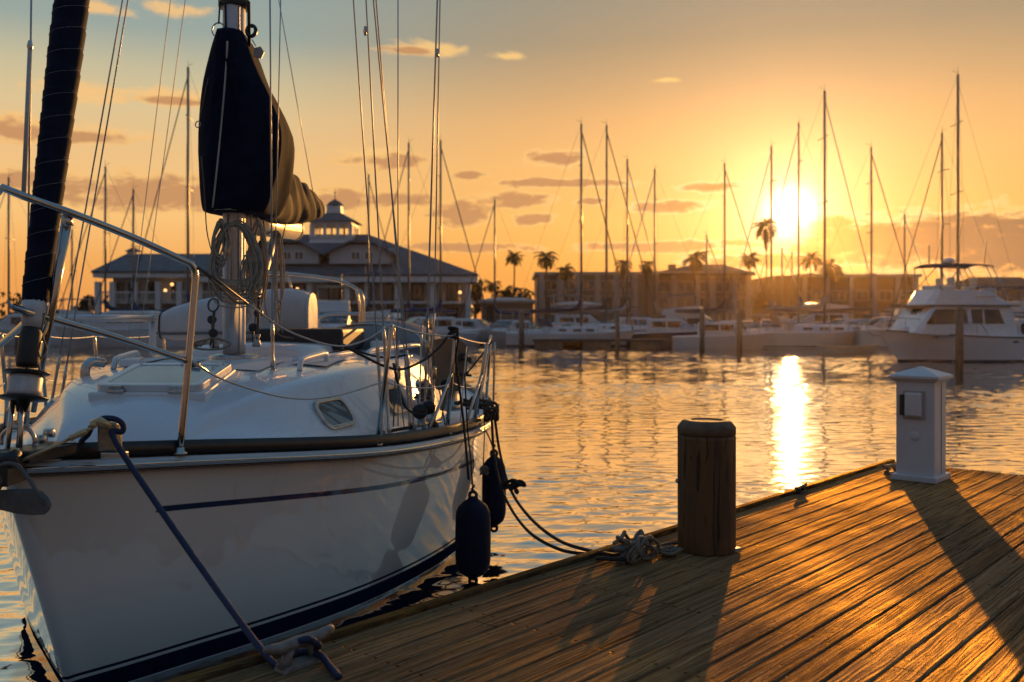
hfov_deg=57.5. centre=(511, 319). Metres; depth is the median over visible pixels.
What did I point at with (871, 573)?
dock
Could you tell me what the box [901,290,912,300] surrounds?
window
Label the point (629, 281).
window
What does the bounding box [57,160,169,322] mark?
moored sailboat
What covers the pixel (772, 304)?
moored sailboat
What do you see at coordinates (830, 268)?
palm tree
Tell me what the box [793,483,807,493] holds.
dock cleat
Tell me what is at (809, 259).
palm tree
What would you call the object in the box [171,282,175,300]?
window
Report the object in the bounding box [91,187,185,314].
moored sailboat
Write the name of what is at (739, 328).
dock piling
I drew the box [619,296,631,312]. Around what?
window
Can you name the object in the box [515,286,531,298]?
broadleaf tree
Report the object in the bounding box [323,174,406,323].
moored sailboat
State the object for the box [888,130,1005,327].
moored sailboat
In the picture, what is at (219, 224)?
halyard coil
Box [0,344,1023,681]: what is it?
water
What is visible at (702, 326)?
dock piling
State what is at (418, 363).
draped rope
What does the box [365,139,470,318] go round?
moored sailboat
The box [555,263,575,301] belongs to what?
palm tree
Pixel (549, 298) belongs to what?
window
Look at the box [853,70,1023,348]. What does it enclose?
moored sailboat
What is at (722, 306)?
moored sailboat
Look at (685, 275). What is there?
harbour hall
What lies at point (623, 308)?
moored sailboat
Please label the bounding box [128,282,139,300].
window
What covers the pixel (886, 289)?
dock warehouse
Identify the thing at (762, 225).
palm tree
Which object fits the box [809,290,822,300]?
window
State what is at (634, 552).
rope coil
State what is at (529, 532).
mooring line
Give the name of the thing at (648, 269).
palm tree
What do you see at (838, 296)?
window
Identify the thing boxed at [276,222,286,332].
halyard
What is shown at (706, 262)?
moored sailboat
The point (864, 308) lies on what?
moored sailboat
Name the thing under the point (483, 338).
moored sailboat
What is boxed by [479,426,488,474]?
knotted line
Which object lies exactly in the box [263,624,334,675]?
dock cleat
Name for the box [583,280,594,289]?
window
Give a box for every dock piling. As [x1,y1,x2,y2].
[14,319,19,348]
[518,310,523,347]
[615,309,619,349]
[699,309,704,348]
[736,307,741,349]
[955,305,963,363]
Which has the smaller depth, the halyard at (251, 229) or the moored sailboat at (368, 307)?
the halyard at (251, 229)
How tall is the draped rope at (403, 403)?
0.372 m
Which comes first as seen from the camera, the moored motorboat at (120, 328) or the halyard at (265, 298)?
the halyard at (265, 298)
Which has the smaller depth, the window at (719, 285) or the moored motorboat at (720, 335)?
the moored motorboat at (720, 335)
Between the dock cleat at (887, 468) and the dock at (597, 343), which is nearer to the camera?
the dock cleat at (887, 468)
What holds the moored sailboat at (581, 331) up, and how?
on the water
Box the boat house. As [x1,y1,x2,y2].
[953,277,1023,301]
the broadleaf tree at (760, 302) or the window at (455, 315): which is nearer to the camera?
the window at (455, 315)
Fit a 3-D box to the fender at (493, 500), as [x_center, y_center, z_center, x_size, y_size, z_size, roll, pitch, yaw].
[-0.143,1.157,7.394,0.192,1.064,0.205,0,0,0]
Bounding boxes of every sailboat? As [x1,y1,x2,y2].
[0,0,495,681]
[0,171,71,314]
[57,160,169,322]
[68,227,98,314]
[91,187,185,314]
[126,64,222,346]
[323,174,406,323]
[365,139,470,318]
[373,134,491,344]
[460,200,541,322]
[506,120,634,346]
[531,123,656,332]
[566,156,666,327]
[611,166,711,325]
[661,157,769,329]
[673,234,736,316]
[726,142,833,323]
[743,84,882,347]
[743,245,804,317]
[748,120,868,324]
[767,249,816,318]
[801,141,913,328]
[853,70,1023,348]
[855,211,928,318]
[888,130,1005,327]
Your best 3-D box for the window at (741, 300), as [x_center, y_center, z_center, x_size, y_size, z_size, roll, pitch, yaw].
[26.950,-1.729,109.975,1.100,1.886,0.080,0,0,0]
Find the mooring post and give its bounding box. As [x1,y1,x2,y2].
[675,418,740,555]
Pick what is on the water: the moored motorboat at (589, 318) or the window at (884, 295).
the moored motorboat at (589, 318)
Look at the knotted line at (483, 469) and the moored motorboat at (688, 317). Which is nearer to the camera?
the knotted line at (483, 469)
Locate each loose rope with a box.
[193,337,230,350]
[612,530,680,553]
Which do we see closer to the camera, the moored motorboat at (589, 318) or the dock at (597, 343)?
the dock at (597, 343)
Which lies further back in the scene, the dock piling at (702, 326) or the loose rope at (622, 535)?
the dock piling at (702, 326)
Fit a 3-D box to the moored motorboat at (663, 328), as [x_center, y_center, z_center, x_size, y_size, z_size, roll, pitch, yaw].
[10.971,0.040,64.000,7.000,4.220,2.323,0,0,10]
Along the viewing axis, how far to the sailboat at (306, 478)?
5.15 m
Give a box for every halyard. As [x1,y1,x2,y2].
[216,214,228,291]
[250,214,257,323]
[263,220,292,338]
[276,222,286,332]
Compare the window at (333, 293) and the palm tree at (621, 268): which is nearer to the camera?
the window at (333, 293)
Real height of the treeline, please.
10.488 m
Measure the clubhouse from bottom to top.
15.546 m
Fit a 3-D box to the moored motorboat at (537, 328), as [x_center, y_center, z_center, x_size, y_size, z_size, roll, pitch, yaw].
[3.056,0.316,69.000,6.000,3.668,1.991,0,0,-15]
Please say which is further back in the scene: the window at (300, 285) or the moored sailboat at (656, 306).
the window at (300, 285)
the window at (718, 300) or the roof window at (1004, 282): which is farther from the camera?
the window at (718, 300)
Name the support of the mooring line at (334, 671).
attached to the dock cleat at (287, 664)
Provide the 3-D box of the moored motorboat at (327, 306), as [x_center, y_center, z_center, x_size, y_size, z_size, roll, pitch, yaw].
[-11.103,-0.374,58.000,2.820,5.049,8.500,0,0,-12]
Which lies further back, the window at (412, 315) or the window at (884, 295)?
the window at (884, 295)
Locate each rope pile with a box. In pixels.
[413,383,430,400]
[454,352,471,376]
[454,396,492,409]
[659,545,682,556]
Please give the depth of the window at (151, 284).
96.88 m
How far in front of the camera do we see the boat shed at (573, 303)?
84.00 m
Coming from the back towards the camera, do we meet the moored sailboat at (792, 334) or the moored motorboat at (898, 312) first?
the moored motorboat at (898, 312)
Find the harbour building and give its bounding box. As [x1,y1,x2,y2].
[532,272,659,323]
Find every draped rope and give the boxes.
[338,330,469,479]
[341,343,406,358]
[392,363,427,414]
[459,340,492,375]
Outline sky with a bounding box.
[0,0,1023,320]
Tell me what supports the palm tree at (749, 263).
on the shore
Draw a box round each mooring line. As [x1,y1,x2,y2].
[78,415,341,679]
[490,420,643,560]
[494,414,619,556]
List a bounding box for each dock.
[164,459,1023,681]
[533,339,671,347]
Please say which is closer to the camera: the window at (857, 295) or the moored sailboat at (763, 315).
the moored sailboat at (763, 315)
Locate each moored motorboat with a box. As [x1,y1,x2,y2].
[0,300,68,345]
[53,272,194,347]
[56,298,92,325]
[317,285,353,327]
[365,291,406,320]
[405,286,480,345]
[456,295,491,342]
[485,294,530,345]
[531,303,575,329]
[551,289,629,323]
[614,292,650,325]
[625,293,697,345]
[661,285,715,324]
[672,294,773,348]
[717,299,767,329]
[757,291,786,329]
[792,281,851,322]
[813,294,873,324]
[840,285,910,329]
[893,286,912,315]
[976,275,1023,318]
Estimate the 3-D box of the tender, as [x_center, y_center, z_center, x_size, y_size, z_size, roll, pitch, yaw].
[18.112,1.738,50.168,3.260,0.825,1.327,0,0,6]
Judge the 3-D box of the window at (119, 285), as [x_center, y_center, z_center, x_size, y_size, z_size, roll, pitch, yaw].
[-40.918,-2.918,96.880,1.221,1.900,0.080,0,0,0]
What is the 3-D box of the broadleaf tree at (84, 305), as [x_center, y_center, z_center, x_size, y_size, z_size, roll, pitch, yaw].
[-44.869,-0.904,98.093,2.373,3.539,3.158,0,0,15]
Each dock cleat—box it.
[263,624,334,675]
[612,541,635,564]
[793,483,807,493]
[881,464,895,474]
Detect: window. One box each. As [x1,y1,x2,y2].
[116,282,123,300]
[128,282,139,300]
[149,282,154,300]
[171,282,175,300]
[293,283,304,289]
[328,283,339,299]
[358,283,363,300]
[382,283,392,300]
[411,283,422,300]
[411,314,422,317]
[446,283,457,300]
[446,308,457,318]
[544,280,556,289]
[544,296,556,308]
[563,280,575,289]
[563,296,575,301]
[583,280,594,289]
[583,296,594,302]
[600,280,612,289]
[600,296,612,312]
[619,280,631,289]
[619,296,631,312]
[658,281,670,291]
[658,297,670,312]
[676,281,692,291]
[676,297,692,307]
[700,281,708,291]
[700,297,708,311]
[715,281,729,291]
[715,297,729,312]
[737,281,744,291]
[737,297,744,312]
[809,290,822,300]
[833,290,845,300]
[855,290,868,300]
[879,290,891,300]
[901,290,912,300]
[995,279,1007,285]
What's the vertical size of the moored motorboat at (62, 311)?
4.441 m
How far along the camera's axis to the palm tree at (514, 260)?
91.94 m
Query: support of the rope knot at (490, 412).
attached to the sailboat at (306, 478)
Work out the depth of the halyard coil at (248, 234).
6.37 m
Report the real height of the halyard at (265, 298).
0.879 m
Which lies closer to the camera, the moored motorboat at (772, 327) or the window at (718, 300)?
the moored motorboat at (772, 327)
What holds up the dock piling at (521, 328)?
in the water
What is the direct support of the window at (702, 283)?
in the harbour hall
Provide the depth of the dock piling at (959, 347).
38.07 m
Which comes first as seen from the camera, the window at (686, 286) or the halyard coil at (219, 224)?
the halyard coil at (219, 224)
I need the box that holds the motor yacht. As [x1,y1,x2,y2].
[864,211,1023,361]
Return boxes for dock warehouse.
[751,273,921,322]
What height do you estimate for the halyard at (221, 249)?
0.550 m
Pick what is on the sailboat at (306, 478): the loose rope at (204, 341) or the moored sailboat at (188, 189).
the loose rope at (204, 341)
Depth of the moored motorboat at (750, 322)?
63.43 m
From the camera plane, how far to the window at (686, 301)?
109.96 m
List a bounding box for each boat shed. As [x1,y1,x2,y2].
[478,298,536,328]
[551,301,601,321]
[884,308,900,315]
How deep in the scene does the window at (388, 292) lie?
97.49 m
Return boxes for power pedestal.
[888,366,953,483]
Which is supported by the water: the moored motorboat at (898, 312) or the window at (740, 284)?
the moored motorboat at (898, 312)
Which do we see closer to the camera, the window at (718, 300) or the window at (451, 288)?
the window at (451, 288)
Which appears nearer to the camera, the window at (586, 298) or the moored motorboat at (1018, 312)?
the moored motorboat at (1018, 312)
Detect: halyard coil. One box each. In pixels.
[208,219,262,307]
[211,218,231,269]
[239,253,256,299]
[246,218,268,310]
[273,231,284,330]
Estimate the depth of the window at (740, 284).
109.96 m
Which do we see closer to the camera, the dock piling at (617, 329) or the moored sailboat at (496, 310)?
the dock piling at (617, 329)
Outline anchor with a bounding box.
[0,448,51,514]
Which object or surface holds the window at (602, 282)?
in the harbour building
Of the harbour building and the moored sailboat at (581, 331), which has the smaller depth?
the moored sailboat at (581, 331)
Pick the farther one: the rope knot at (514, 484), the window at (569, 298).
the window at (569, 298)
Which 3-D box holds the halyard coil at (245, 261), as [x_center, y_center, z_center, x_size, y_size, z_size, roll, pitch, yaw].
[-1.806,-0.296,6.378,0.097,0.318,0.126,0,0,-45]
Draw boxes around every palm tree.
[483,279,502,297]
[504,250,524,297]
[533,251,557,318]
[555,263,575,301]
[613,259,632,316]
[638,260,656,316]
[682,251,710,305]
[736,252,762,270]
[751,218,778,318]
[800,252,822,302]
[814,258,844,303]
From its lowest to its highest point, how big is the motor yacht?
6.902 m
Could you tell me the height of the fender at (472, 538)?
1.461 m
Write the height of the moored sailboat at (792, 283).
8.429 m
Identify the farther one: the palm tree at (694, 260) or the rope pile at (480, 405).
the palm tree at (694, 260)
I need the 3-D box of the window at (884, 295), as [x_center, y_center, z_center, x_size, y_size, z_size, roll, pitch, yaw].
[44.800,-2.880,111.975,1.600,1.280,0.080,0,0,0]
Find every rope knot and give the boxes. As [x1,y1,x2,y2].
[483,402,498,421]
[500,479,525,493]
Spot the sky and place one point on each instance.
(679, 87)
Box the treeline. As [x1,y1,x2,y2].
[0,278,961,321]
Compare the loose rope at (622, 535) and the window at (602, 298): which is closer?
the loose rope at (622, 535)
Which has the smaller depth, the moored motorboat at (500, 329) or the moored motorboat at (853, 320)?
the moored motorboat at (500, 329)
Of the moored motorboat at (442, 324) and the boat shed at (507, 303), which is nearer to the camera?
the moored motorboat at (442, 324)
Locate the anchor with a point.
(34, 500)
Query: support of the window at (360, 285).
in the clubhouse
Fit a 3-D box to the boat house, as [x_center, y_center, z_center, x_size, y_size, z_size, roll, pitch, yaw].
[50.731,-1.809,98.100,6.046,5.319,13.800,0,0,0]
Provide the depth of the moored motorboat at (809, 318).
75.06 m
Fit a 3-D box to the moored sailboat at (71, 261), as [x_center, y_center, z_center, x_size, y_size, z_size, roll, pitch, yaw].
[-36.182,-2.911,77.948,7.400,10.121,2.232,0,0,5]
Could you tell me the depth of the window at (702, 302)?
109.96 m
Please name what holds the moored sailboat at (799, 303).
on the water
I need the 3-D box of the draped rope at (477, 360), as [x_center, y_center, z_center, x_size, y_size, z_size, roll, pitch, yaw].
[-0.276,0.296,7.246,0.029,0.265,0.394,0,0,39]
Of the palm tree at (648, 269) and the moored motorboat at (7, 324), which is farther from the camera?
the palm tree at (648, 269)
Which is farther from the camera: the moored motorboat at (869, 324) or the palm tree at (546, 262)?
the palm tree at (546, 262)
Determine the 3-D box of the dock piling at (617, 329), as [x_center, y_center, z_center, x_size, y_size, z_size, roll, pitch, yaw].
[6.320,0.819,56.000,0.314,2.965,0.314,0,0,0]
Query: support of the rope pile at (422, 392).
attached to the sailboat at (306, 478)
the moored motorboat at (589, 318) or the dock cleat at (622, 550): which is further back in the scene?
the moored motorboat at (589, 318)
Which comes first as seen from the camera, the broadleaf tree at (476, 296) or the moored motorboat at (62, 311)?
the moored motorboat at (62, 311)
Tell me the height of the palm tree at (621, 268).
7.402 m
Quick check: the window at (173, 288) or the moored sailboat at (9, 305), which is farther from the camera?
the window at (173, 288)
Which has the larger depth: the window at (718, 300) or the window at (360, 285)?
the window at (718, 300)
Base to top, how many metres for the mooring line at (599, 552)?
0.620 m
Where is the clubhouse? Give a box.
[91,192,483,322]
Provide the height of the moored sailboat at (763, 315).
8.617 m
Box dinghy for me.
[156,288,317,341]
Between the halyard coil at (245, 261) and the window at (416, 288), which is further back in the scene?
the window at (416, 288)
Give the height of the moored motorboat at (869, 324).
4.496 m
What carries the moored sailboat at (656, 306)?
on the water
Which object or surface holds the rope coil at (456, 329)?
attached to the sailboat at (306, 478)
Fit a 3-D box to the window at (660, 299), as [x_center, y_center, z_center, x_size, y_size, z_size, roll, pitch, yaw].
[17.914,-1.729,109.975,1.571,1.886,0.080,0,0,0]
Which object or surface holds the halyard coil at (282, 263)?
hanging from the sailboat at (306, 478)
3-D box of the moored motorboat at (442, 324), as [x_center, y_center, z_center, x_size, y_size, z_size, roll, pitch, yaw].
[-5.851,-0.070,64.000,7.400,4.441,2.455,0,0,-30]
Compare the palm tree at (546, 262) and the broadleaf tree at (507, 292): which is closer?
the palm tree at (546, 262)
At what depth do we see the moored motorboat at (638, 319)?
75.05 m
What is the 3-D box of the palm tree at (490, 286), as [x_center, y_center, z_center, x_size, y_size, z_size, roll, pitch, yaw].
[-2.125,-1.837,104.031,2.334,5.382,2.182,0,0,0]
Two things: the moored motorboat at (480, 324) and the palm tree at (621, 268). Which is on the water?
the moored motorboat at (480, 324)
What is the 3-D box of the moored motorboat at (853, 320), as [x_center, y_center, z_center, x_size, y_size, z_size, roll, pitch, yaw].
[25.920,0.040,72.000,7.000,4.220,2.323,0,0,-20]
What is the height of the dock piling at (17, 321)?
2.367 m
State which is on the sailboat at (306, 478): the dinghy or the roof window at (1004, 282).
the dinghy
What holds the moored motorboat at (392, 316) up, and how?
on the water
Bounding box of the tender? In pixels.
[816,344,879,353]
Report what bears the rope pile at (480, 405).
on the sailboat at (306, 478)
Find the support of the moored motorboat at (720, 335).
on the water
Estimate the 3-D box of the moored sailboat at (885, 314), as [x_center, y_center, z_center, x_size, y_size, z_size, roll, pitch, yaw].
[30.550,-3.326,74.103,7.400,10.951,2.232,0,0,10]
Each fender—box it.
[455,373,490,581]
[482,400,505,532]
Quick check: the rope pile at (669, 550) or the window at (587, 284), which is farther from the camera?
the window at (587, 284)
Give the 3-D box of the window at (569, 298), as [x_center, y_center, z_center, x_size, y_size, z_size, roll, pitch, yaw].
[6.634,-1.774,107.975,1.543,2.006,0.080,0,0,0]
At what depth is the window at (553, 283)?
107.97 m
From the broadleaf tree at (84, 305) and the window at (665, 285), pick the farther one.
the window at (665, 285)
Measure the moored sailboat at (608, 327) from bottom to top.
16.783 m
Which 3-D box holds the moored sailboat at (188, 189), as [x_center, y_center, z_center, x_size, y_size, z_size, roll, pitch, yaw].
[-20.688,-7.542,62.088,10.500,19.384,3.167,0,0,-6]
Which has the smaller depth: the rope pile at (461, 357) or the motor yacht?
the rope pile at (461, 357)
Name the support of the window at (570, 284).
in the harbour building
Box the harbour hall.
[653,264,755,320]
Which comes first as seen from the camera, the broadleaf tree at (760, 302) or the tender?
the tender
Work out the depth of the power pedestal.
6.93 m
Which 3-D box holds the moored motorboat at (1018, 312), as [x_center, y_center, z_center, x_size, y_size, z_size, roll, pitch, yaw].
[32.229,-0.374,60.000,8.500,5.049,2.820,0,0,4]
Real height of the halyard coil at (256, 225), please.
0.658 m
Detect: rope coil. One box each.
[448,326,458,338]
[616,529,660,564]
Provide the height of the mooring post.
0.677 m
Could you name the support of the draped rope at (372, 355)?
on the sailboat at (306, 478)
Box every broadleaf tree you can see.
[70,294,93,311]
[471,278,483,318]
[493,285,515,297]
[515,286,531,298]
[751,291,766,319]

